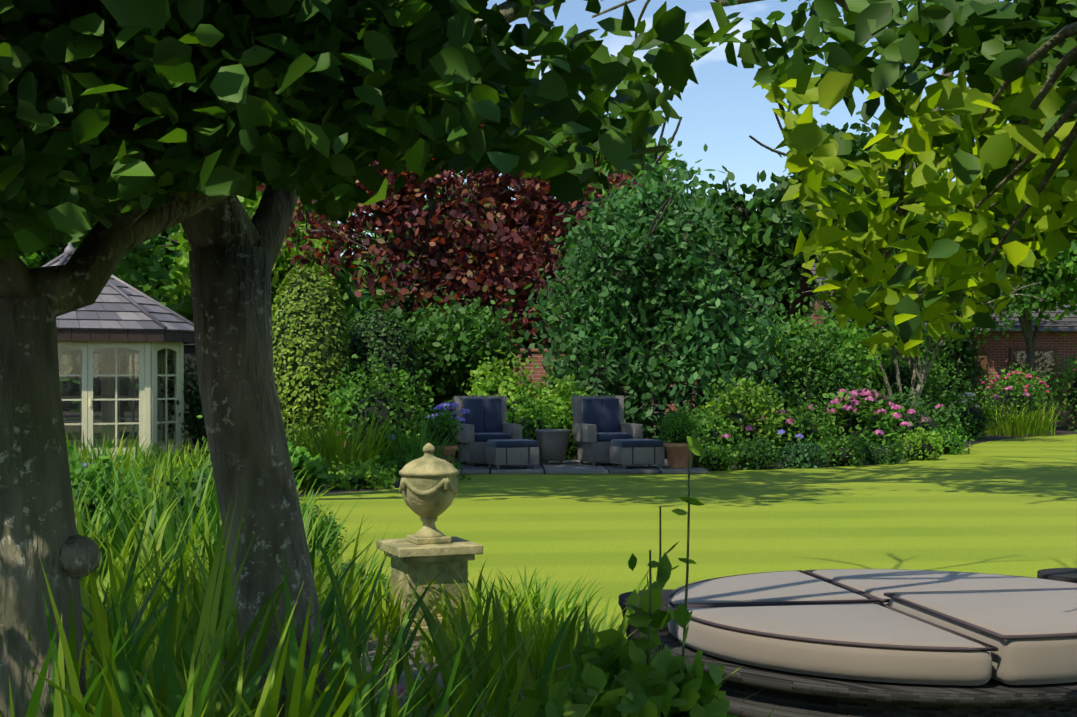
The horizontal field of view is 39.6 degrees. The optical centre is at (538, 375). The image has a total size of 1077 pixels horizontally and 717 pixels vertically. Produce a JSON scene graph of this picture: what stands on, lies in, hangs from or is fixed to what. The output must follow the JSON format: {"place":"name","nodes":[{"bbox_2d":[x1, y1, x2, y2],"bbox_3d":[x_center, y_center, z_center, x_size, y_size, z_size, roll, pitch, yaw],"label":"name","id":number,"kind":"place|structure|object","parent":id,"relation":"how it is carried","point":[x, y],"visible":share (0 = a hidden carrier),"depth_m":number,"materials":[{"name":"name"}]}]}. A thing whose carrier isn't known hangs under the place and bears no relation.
{"place":"outdoors","nodes":[
{"label":"outdoors","id":0,"kind":"place"},
{"bbox_2d":[57,332,183,468],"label":"summerhouse walls","id":1,"kind":"structure","parent":0,"point":[153,371],"depth_m":22.44,"materials":[{"name":"white wood"}]},
{"bbox_2d":[41,242,193,331],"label":"summerhouse roof slates","id":2,"kind":"object","parent":1,"relation":"on","point":[134,300],"visible":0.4,"depth_m":22.11,"materials":[{"name":"grey stone"}]},
{"bbox_2d":[57,328,194,343],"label":"roof fascia","id":3,"kind":"structure","parent":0,"point":[133,335],"depth_m":21.68,"materials":[{"name":"white wood"}]},
{"bbox_2d":[329,632,576,716],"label":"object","id":4,"kind":"structure","parent":0,"point":[370,647],"depth_m":7.27,"materials":[{"name":"grey stone"}]},
{"bbox_2d":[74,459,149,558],"bbox_3d":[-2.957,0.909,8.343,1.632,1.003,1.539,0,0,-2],"label":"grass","id":5,"kind":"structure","parent":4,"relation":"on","point":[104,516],"depth_m":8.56,"materials":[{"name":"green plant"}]},
{"bbox_2d":[25,523,338,716],"bbox_3d":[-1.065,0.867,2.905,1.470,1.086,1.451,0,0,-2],"label":"grass","id":6,"kind":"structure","parent":4,"relation":"on","point":[122,663],"depth_m":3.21,"materials":[{"name":"green plant"}]},
{"bbox_2d":[9,582,425,716],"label":"grass","id":7,"kind":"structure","parent":4,"relation":"on","point":[60,706],"depth_m":2.84,"materials":[{"name":"green plant"}]},
{"bbox_2d":[82,490,415,661],"bbox_3d":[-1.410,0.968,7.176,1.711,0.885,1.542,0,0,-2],"label":"grass","id":8,"kind":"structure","parent":4,"relation":"on","point":[140,588],"depth_m":7.16,"materials":[{"name":"green plant"}]},
{"bbox_2d":[0,495,527,716],"bbox_3d":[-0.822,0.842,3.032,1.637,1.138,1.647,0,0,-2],"label":"grass","id":9,"kind":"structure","parent":4,"relation":"on","point":[101,646],"depth_m":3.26,"materials":[{"name":"green plant"}]},
{"bbox_2d":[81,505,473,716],"bbox_3d":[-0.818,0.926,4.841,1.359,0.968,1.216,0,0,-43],"label":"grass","id":10,"kind":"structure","parent":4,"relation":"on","point":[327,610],"depth_m":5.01,"materials":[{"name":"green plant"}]},
{"bbox_2d":[71,570,608,716],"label":"grass","id":11,"kind":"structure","parent":4,"relation":"on","point":[465,706],"depth_m":3.46,"materials":[{"name":"green plant"}]},
{"bbox_2d":[131,594,555,716],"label":"grass","id":12,"kind":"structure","parent":4,"relation":"on","point":[513,697],"depth_m":4.29,"materials":[{"name":"green plant"}]},
{"bbox_2d":[3,549,730,716],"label":"grass","id":13,"kind":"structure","parent":4,"relation":"on","point":[176,700],"depth_m":3.02,"materials":[{"name":"green plant"}]},
{"bbox_2d":[324,568,455,642],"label":"grass","id":14,"kind":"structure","parent":4,"relation":"on","point":[395,613],"depth_m":7.97,"materials":[{"name":"green plant"}]},
{"bbox_2d":[228,641,628,716],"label":"grass","id":15,"kind":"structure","parent":4,"relation":"on","point":[368,710],"depth_m":3.35,"materials":[{"name":"green plant"}]},
{"bbox_2d":[376,443,482,640],"bbox_3d":[-0.602,0.889,8.213,0.470,1.043,0.470,0,0,-22],"label":"urn on pedestal","id":16,"kind":"object","parent":4,"relation":"on","point":[428,489],"visible":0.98,"depth_m":8.08,"materials":[{"name":"beige stone"}]},
{"bbox_2d":[244,603,686,716],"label":"grass","id":17,"kind":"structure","parent":4,"relation":"on","point":[541,685],"depth_m":4.28,"materials":[{"name":"green plant"}]},
{"bbox_2d":[405,556,559,646],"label":"grass","id":18,"kind":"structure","parent":4,"relation":"on","point":[470,610],"depth_m":7.84,"materials":[{"name":"green plant"}]},
{"bbox_2d":[420,589,607,690],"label":"grass","id":19,"kind":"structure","parent":4,"relation":"on","point":[535,656],"depth_m":6.77,"materials":[{"name":"green plant"}]},
{"bbox_2d":[461,567,614,633],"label":"grass","id":20,"kind":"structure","parent":4,"relation":"on","point":[552,603],"depth_m":8.06,"materials":[{"name":"green plant"}]},
{"bbox_2d":[354,569,763,716],"bbox_3d":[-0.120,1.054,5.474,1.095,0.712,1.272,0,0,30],"label":"grass","id":21,"kind":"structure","parent":4,"relation":"on","point":[508,642],"depth_m":5.69,"materials":[{"name":"green plant"}]},
{"bbox_2d":[503,586,626,665],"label":"grass","id":22,"kind":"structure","parent":4,"relation":"on","point":[602,620],"depth_m":7.49,"materials":[{"name":"green plant"}]},
{"bbox_2d":[508,662,665,716],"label":"leafy plant","id":23,"kind":"object","parent":4,"relation":"on","point":[619,702],"visible":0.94,"depth_m":3.34,"materials":[{"name":"green plant"}]},
{"bbox_2d":[543,588,737,716],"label":"leafy plant","id":24,"kind":"object","parent":4,"relation":"on","point":[694,691],"visible":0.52,"depth_m":3.93,"materials":[{"name":"green plant"}]},
{"bbox_2d":[628,436,707,679],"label":"climbing plant","id":25,"kind":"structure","parent":4,"relation":"on","point":[663,565],"depth_m":4.23,"materials":[{"name":"green plant"}]},
{"bbox_2d":[63,411,1076,608],"bbox_3d":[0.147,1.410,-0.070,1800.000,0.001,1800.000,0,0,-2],"label":"ground","id":26,"kind":"structure","parent":0,"point":[1058,431],"depth_m":34.06,"materials":[{"name":"soil"}]},
{"bbox_2d":[14,218,180,378],"bbox_3d":[-11.291,-2.256,32.484,7.406,7.351,7.001,0,0,44],"label":"garden tree","id":27,"kind":"object","parent":26,"relation":"on","point":[39,258],"visible":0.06,"depth_m":32.12,"materials":[{"name":"green plant"}]},
{"bbox_2d":[31,224,186,425],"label":"tree","id":28,"kind":"object","parent":26,"relation":"on","point":[145,282],"visible":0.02,"depth_m":40.69,"materials":[{"name":"green plant"}]},
{"bbox_2d":[67,442,153,561],"bbox_3d":[-2.989,0.933,9.831,0.888,0.999,0.787,0,0,-2],"label":"shrub","id":29,"kind":"object","parent":26,"relation":"on","point":[78,471],"visible":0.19,"depth_m":9.76,"materials":[{"name":"green plant"}]},
{"bbox_2d":[65,425,165,477],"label":"grass","id":30,"kind":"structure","parent":26,"relation":"on","point":[85,451],"depth_m":16.48,"materials":[{"name":"green plant"}]},
{"bbox_2d":[70,437,210,525],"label":"grass","id":31,"kind":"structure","parent":26,"relation":"on","point":[158,474],"depth_m":11.93,"materials":[{"name":"green plant"}]},
{"bbox_2d":[72,452,226,668],"bbox_3d":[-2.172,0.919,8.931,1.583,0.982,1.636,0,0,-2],"label":"grass","id":32,"kind":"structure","parent":26,"relation":"on","point":[121,530],"depth_m":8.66,"materials":[{"name":"green plant"}]},
{"bbox_2d":[122,459,212,507],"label":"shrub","id":33,"kind":"object","parent":26,"relation":"on","point":[178,469],"visible":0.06,"depth_m":12.97,"materials":[{"name":"green plant"}]},
{"bbox_2d":[158,348,210,459],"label":"dark shrub","id":34,"kind":"object","parent":26,"relation":"on","point":[196,428],"visible":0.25,"depth_m":23.03,"materials":[{"name":"green plant"}]},
{"bbox_2d":[161,469,214,544],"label":"grass","id":35,"kind":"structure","parent":26,"relation":"on","point":[193,487],"depth_m":11.29,"materials":[{"name":"green plant"}]},
{"bbox_2d":[109,455,322,553],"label":"grass","id":36,"kind":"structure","parent":26,"relation":"on","point":[198,489],"depth_m":10.60,"materials":[{"name":"green plant"}]},
{"bbox_2d":[152,186,362,322],"bbox_3d":[-6.869,-1.666,36.761,5.205,6.171,5.328,0,0,-2],"label":"garden tree","id":37,"kind":"object","parent":26,"relation":"on","point":[181,307],"visible":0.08,"depth_m":35.35,"materials":[{"name":"green plant"}]},
{"bbox_2d":[142,183,380,331],"bbox_3d":[-7.071,-2.304,38.669,6.198,7.460,5.799,0,0,-2],"label":"tree","id":38,"kind":"object","parent":26,"relation":"on","point":[347,285],"visible":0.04,"depth_m":38.10,"materials":[{"name":"green plant"}]},
{"bbox_2d":[287,441,333,490],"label":"bush","id":39,"kind":"object","parent":26,"relation":"on","point":[316,467],"visible":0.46,"depth_m":18.31,"materials":[{"name":"green plant"}]},
{"bbox_2d":[272,264,351,451],"bbox_3d":[-3.968,-0.250,25.828,1.509,3.344,1.516,0,0,-2],"label":"topiary bush","id":40,"kind":"object","parent":26,"relation":"on","point":[310,340],"visible":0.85,"depth_m":25.32,"materials":[{"name":"green plant"}]},
{"bbox_2d":[298,498,354,569],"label":"grass","id":41,"kind":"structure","parent":26,"relation":"on","point":[315,516],"depth_m":10.72,"materials":[{"name":"green plant"}]},
{"bbox_2d":[284,403,399,475],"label":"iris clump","id":42,"kind":"object","parent":26,"relation":"on","point":[331,445],"visible":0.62,"depth_m":20.07,"materials":[{"name":"green plant"}]},
{"bbox_2d":[315,455,399,490],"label":"shrub","id":43,"kind":"object","parent":26,"relation":"on","point":[354,478],"visible":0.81,"depth_m":18.66,"materials":[{"name":"green plant"}]},
{"bbox_2d":[300,353,440,455],"bbox_3d":[-2.628,0.539,24.428,2.480,1.804,2.076,0,0,-2],"label":"shrub","id":44,"kind":"object","parent":26,"relation":"on","point":[388,403],"visible":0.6,"depth_m":24.04,"materials":[{"name":"green plant"}]},
{"bbox_2d":[344,306,424,443],"bbox_3d":[-2.862,0.081,26.848,1.648,2.681,1.652,0,0,-2],"label":"shrub","id":45,"kind":"object","parent":26,"relation":"on","point":[384,336],"visible":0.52,"depth_m":26.37,"materials":[{"name":"green plant"}]},
{"bbox_2d":[359,412,456,476],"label":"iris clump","id":46,"kind":"object","parent":26,"relation":"on","point":[420,443],"visible":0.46,"depth_m":20.79,"materials":[{"name":"green plant"}]},
{"bbox_2d":[60,213,788,411],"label":"boundary hedge","id":47,"kind":"object","parent":26,"relation":"on","point":[74,386],"depth_m":58.81,"materials":[{"name":"green plant"}]},
{"bbox_2d":[375,441,474,480],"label":"shrub","id":48,"kind":"object","parent":26,"relation":"on","point":[410,457],"visible":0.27,"depth_m":20.11,"materials":[{"name":"green plant"}]},
{"bbox_2d":[256,53,645,356],"bbox_3d":[-1.703,-2.809,31.897,8.518,8.457,6.160,0,0,-2],"label":"copper beech tree","id":49,"kind":"object","parent":26,"relation":"on","point":[527,254],"visible":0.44,"depth_m":31.05,"materials":[{"name":"red plant"}]},
{"bbox_2d":[355,172,562,348],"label":"tree","id":50,"kind":"object","parent":26,"relation":"on","point":[408,303],"visible":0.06,"depth_m":48.28,"materials":[{"name":"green plant"}]},
{"bbox_2d":[395,286,534,415],"bbox_3d":[-1.590,-0.178,28.874,3.164,3.188,3.812,0,0,12],"label":"shrub tree behind chairs","id":51,"kind":"object","parent":26,"relation":"on","point":[453,344],"visible":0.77,"depth_m":28.09,"materials":[{"name":"green plant"}]},
{"bbox_2d":[462,347,563,422],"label":"shrub behind chairs","id":52,"kind":"object","parent":26,"relation":"on","point":[489,385],"visible":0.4,"depth_m":24.41,"materials":[{"name":"green plant"}]},
{"bbox_2d":[336,348,701,444],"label":"garden brick wall","id":53,"kind":"structure","parent":26,"relation":"on","point":[538,373],"depth_m":30.42,"materials":[{"name":"red brick"}]},
{"bbox_2d":[0,0,1076,716],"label":"trees","id":54,"kind":"object","parent":26,"relation":"on","point":[128,124],"visible":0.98,"depth_m":2.78,"materials":[{"name":"green plant"}]},
{"bbox_2d":[506,383,573,463],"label":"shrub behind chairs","id":55,"kind":"object","parent":26,"relation":"on","point":[530,425],"visible":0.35,"depth_m":23.59,"materials":[{"name":"green plant"}]},
{"bbox_2d":[532,374,594,458],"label":"shrub behind chairs","id":56,"kind":"object","parent":26,"relation":"on","point":[558,396],"visible":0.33,"depth_m":24.20,"materials":[{"name":"green plant"}]},
{"bbox_2d":[455,459,707,473],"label":"patio flagstones","id":57,"kind":"object","parent":26,"relation":"on","point":[571,466],"visible":0.75,"depth_m":21.59,"materials":[{"name":"stone"}]},
{"bbox_2d":[435,445,457,463],"bbox_3d":[-1.397,1.210,21.646,0.454,0.400,0.454,0,0,-2],"label":"terracotta pot","id":58,"kind":"object","parent":57,"relation":"on","point":[449,450],"visible":0.29,"depth_m":21.48,"materials":[{"name":"brown ceramic"}]},
{"bbox_2d":[418,409,463,445],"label":"pot plant","id":59,"kind":"object","parent":58,"relation":"on","point":[444,424],"visible":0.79,"depth_m":21.56,"materials":[{"name":"green plant"}]},
{"bbox_2d":[453,396,521,465],"bbox_3d":[-0.791,0.833,22.720,0.880,1.040,0.878,0,0,-18],"label":"rattan armchair","id":60,"kind":"object","parent":57,"relation":"on","point":[485,421],"visible":0.77,"depth_m":22.82,"materials":[{"name":"grey wicker"}]},
{"bbox_2d":[486,439,538,468],"bbox_3d":[-0.382,1.147,21.873,0.660,0.410,0.552,0,0,-18],"label":"rattan footstool","id":61,"kind":"object","parent":57,"relation":"on","point":[499,452],"visible":1,"depth_m":21.64,"materials":[{"name":"black wicker"}]},
{"bbox_2d":[534,429,570,463],"bbox_3d":[0.220,1.090,22.939,0.564,0.524,0.564,0,0,-2],"label":"plant pot","id":62,"kind":"object","parent":57,"relation":"on","point":[552,444],"visible":1,"depth_m":22.75,"materials":[{"name":"grey ceramic"}]},
{"bbox_2d":[571,396,642,465],"bbox_3d":[1.027,0.833,22.818,0.880,1.040,0.878,0,0,-18],"label":"rattan armchair","id":63,"kind":"object","parent":57,"relation":"on","point":[599,424],"visible":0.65,"depth_m":22.91,"materials":[{"name":"grey wicker"}]},
{"bbox_2d":[610,439,664,468],"bbox_3d":[1.446,1.147,21.971,0.660,0.410,0.552,0,0,-18],"label":"rattan footstool","id":64,"kind":"object","parent":57,"relation":"on","point":[624,452],"visible":0.98,"depth_m":21.74,"materials":[{"name":"grey wicker"}]},
{"bbox_2d":[663,442,693,468],"bbox_3d":[2.068,1.167,21.888,0.497,0.370,0.497,0,0,-2],"label":"terracotta pot","id":65,"kind":"object","parent":57,"relation":"on","point":[677,455],"visible":0.75,"depth_m":21.72,"materials":[{"name":"brown ceramic"}]},
{"bbox_2d":[653,406,706,443],"bbox_3d":[2.057,0.735,21.888,0.669,0.572,0.677,0,0,-44],"label":"potted box ball","id":66,"kind":"object","parent":65,"relation":"on","point":[677,428],"visible":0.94,"depth_m":21.77,"materials":[{"name":"green plant"}]},
{"bbox_2d":[531,113,702,340],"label":"tree","id":67,"kind":"object","parent":26,"relation":"on","point":[662,160],"visible":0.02,"depth_m":45.97,"materials":[{"name":"green plant"}]},
{"bbox_2d":[508,137,799,456],"bbox_3d":[2.029,-1.327,26.449,5.143,5.621,4.344,0,0,-2],"label":"leafy shrub","id":68,"kind":"object","parent":26,"relation":"on","point":[635,267],"visible":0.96,"depth_m":25.64,"materials":[{"name":"green plant"}]},
{"bbox_2d":[691,440,742,470],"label":"shrub","id":69,"kind":"object","parent":26,"relation":"on","point":[712,459],"visible":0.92,"depth_m":22.08,"materials":[{"name":"green plant"}]},
{"bbox_2d":[685,397,749,456],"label":"shrub","id":70,"kind":"object","parent":26,"relation":"on","point":[712,434],"visible":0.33,"depth_m":23.43,"materials":[{"name":"green plant"}]},
{"bbox_2d":[646,169,797,412],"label":"tree","id":71,"kind":"object","parent":26,"relation":"on","point":[738,215],"visible":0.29,"depth_m":50.99,"materials":[{"name":"green plant"}]},
{"bbox_2d":[688,374,801,461],"bbox_3d":[3.274,0.709,24.644,2.086,1.463,1.589,0,0,30],"label":"shrub","id":72,"kind":"object","parent":26,"relation":"on","point":[751,414],"visible":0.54,"depth_m":24.39,"materials":[{"name":"green plant"}]},
{"bbox_2d":[724,433,787,469],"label":"shrub","id":73,"kind":"object","parent":26,"relation":"on","point":[760,456],"visible":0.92,"depth_m":22.35,"materials":[{"name":"green plant"}]},
{"bbox_2d":[716,309,802,415],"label":"shrub","id":74,"kind":"object","parent":26,"relation":"on","point":[774,340],"visible":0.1,"depth_m":28.61,"materials":[{"name":"green plant"}]},
{"bbox_2d":[768,437,827,468],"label":"shrub","id":75,"kind":"object","parent":26,"relation":"on","point":[800,458],"visible":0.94,"depth_m":22.68,"materials":[{"name":"green plant"}]},
{"bbox_2d":[764,389,845,456],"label":"shrub","id":76,"kind":"object","parent":26,"relation":"on","point":[808,427],"visible":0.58,"depth_m":24.98,"materials":[{"name":"green plant"}]},
{"bbox_2d":[714,0,909,59],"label":"boundary tree","id":77,"kind":"object","parent":26,"relation":"on","point":[772,17],"visible":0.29,"depth_m":18.05,"materials":[{"name":"green plant"}]},
{"bbox_2d":[764,329,862,441],"bbox_3d":[5.240,0.278,28.191,1.978,2.327,1.680,0,0,-2],"label":"shrub","id":78,"kind":"object","parent":26,"relation":"on","point":[817,380],"visible":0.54,"depth_m":28.06,"materials":[{"name":"green plant"}]},
{"bbox_2d":[766,299,890,399],"bbox_3d":[5.621,-0.059,29.599,2.971,2.950,3.223,0,0,-2],"label":"shrub","id":79,"kind":"object","parent":26,"relation":"on","point":[854,336],"visible":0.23,"depth_m":29.24,"materials":[{"name":"green plant"}]},
{"bbox_2d":[814,431,869,466],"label":"shrub","id":80,"kind":"object","parent":26,"relation":"on","point":[847,454],"visible":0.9,"depth_m":23.23,"materials":[{"name":"green plant"}]},
{"bbox_2d":[739,109,947,321],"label":"tree","id":81,"kind":"object","parent":26,"relation":"on","point":[786,234],"visible":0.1,"depth_m":49.29,"materials":[{"name":"green plant"}]},
{"bbox_2d":[812,375,911,456],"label":"pink hydrangea","id":82,"kind":"object","parent":26,"relation":"on","point":[868,419],"visible":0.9,"depth_m":25.82,"materials":[{"name":"green plant"}]},
{"bbox_2d":[858,432,917,464],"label":"shrub","id":83,"kind":"object","parent":26,"relation":"on","point":[889,454],"visible":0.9,"depth_m":23.81,"materials":[{"name":"green plant"}]},
{"bbox_2d":[850,342,955,424],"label":"shrub","id":84,"kind":"object","parent":26,"relation":"on","point":[905,372],"visible":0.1,"depth_m":33.33,"materials":[{"name":"green plant"}]},
{"bbox_2d":[872,382,969,452],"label":"shrub","id":85,"kind":"object","parent":26,"relation":"on","point":[917,417],"visible":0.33,"depth_m":27.07,"materials":[{"name":"green plant"}]},
{"bbox_2d":[790,205,1052,411],"bbox_3d":[7.927,-1.175,31.327,5.016,5.202,3.884,0,0,-2],"label":"multi stem tree","id":86,"kind":"object","parent":26,"relation":"on","point":[922,375],"visible":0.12,"depth_m":31.11,"materials":[{"name":"green plant"}]},
{"bbox_2d":[785,263,1076,426],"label":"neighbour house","id":87,"kind":"structure","parent":26,"relation":"on","point":[1050,345],"depth_m":41.28,"materials":[{"name":"brick"}]},
{"bbox_2d":[928,422,974,454],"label":"shrub","id":88,"kind":"object","parent":26,"relation":"on","point":[952,444],"visible":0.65,"depth_m":26.59,"materials":[{"name":"green plant"}]},
{"bbox_2d":[929,383,1003,439],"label":"white flower shrub","id":89,"kind":"object","parent":26,"relation":"on","point":[978,421],"visible":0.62,"depth_m":32.93,"materials":[{"name":"green plant"}]},
{"bbox_2d":[940,209,1076,389],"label":"tree in front of house","id":90,"kind":"object","parent":26,"relation":"on","point":[1059,282],"visible":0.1,"depth_m":37.02,"materials":[{"name":"green plant"}]},
{"bbox_2d":[968,362,1066,434],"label":"rose bush","id":91,"kind":"object","parent":26,"relation":"on","point":[1013,397],"visible":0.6,"depth_m":35.88,"materials":[{"name":"green plant"}]},
{"bbox_2d":[978,400,1063,436],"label":"grass","id":92,"kind":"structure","parent":26,"relation":"on","point":[1019,427],"depth_m":34.69,"materials":[{"name":"green plant"}]},
{"bbox_2d":[1026,333,1076,431],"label":"dark shrub","id":93,"kind":"object","parent":26,"relation":"on","point":[1071,397],"visible":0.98,"depth_m":38.31,"materials":[{"name":"green plant"}]},
{"bbox_2d":[328,0,1012,260],"label":"sky","id":94,"kind":"structure","parent":0,"point":[721,112],"materials":[{"name":"blue"}]},
{"bbox_2d":[298,434,1076,639],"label":"lawn ground","id":95,"kind":"structure","parent":0,"point":[1005,507],"depth_m":14.51,"materials":[{"name":"green plant"}]},
{"bbox_2d":[619,589,674,661],"bbox_3d":[0.574,1.183,6.493,0.454,0.454,0.454,0,0,-2],"label":"daybed side table","id":96,"kind":"object","parent":95,"relation":"on","point":[623,599],"visible":0.12,"depth_m":6.40,"materials":[{"name":"wicker"}]},
{"bbox_2d":[658,569,1076,716],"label":"rattan daybed","id":97,"kind":"object","parent":95,"relation":"on","point":[864,643],"visible":0.96,"depth_m":5.40,"materials":[{"name":"grey fabric"}]},
{"bbox_2d":[890,426,947,460],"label":"shrub","id":98,"kind":"object","parent":95,"relation":"on","point":[922,446],"visible":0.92,"depth_m":24.75,"materials":[{"name":"green plant"}]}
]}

